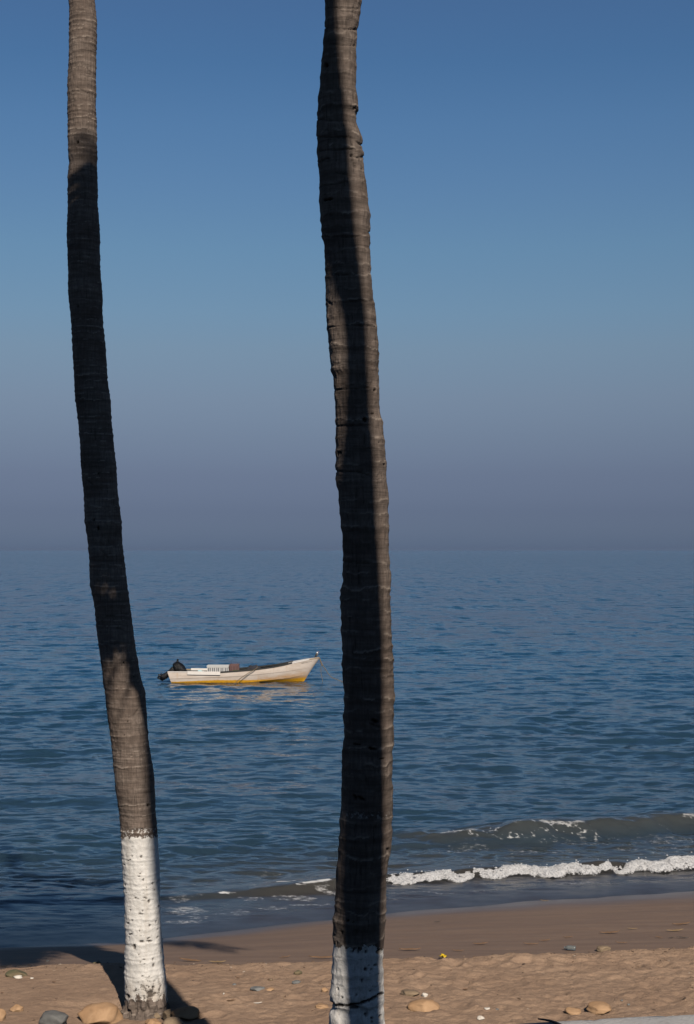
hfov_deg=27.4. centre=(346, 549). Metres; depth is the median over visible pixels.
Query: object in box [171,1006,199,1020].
stone
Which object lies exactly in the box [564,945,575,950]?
plastic bottle
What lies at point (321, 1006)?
stone
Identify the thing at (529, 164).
sky
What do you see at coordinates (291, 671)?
fishing boat
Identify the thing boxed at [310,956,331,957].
weed scrap
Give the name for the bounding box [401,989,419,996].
stone
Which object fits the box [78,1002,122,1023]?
stone
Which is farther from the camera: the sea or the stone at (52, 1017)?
the sea
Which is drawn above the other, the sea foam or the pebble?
the sea foam
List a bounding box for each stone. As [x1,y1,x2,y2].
[0,1008,5,1020]
[5,969,27,977]
[10,1004,23,1011]
[38,1010,68,1023]
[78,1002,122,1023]
[145,1018,161,1023]
[162,1009,172,1019]
[162,1017,183,1023]
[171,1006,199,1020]
[250,986,264,990]
[315,1003,328,1008]
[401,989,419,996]
[407,999,439,1011]
[564,1007,580,1014]
[586,1001,611,1014]
[596,945,610,951]
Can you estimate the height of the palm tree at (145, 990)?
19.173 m
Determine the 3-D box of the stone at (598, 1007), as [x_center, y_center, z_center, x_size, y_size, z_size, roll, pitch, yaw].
[2.090,3.801,11.782,0.216,0.104,0.202,0,0,0]
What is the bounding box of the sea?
[0,550,693,947]
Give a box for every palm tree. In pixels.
[66,0,169,1020]
[316,0,394,1023]
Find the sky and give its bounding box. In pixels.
[0,0,693,549]
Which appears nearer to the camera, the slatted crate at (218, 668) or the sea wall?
the sea wall
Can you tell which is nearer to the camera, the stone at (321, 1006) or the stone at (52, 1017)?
the stone at (52, 1017)
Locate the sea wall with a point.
(683, 1019)
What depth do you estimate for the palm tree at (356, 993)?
6.70 m
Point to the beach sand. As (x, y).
(503, 931)
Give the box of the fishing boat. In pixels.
[157,657,318,682]
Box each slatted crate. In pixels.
[207,665,228,671]
[229,664,239,670]
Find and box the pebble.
[294,970,301,974]
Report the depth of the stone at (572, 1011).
11.74 m
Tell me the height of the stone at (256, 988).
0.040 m
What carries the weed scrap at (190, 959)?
on the beach sand
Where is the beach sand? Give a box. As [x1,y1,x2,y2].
[0,891,693,1023]
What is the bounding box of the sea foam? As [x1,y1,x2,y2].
[386,852,693,884]
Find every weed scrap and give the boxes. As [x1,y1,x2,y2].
[181,958,200,960]
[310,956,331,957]
[399,948,419,949]
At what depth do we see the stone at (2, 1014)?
11.48 m
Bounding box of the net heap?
[246,665,260,669]
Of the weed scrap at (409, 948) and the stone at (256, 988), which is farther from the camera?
the weed scrap at (409, 948)
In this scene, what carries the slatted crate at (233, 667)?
in the fishing boat
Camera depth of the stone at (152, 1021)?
11.61 m
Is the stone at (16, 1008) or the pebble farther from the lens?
the pebble
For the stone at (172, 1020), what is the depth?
11.30 m
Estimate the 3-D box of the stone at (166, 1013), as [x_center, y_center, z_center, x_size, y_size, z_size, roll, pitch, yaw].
[-1.462,3.851,11.764,0.109,0.109,0.127,0,0,-34]
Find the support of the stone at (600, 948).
on the beach sand
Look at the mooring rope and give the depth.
54.02 m
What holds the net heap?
in the fishing boat
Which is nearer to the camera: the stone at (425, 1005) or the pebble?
the stone at (425, 1005)
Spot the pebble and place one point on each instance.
(297, 972)
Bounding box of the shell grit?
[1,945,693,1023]
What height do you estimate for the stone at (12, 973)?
0.073 m
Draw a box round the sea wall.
[524,1015,693,1023]
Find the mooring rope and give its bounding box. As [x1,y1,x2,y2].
[319,658,342,681]

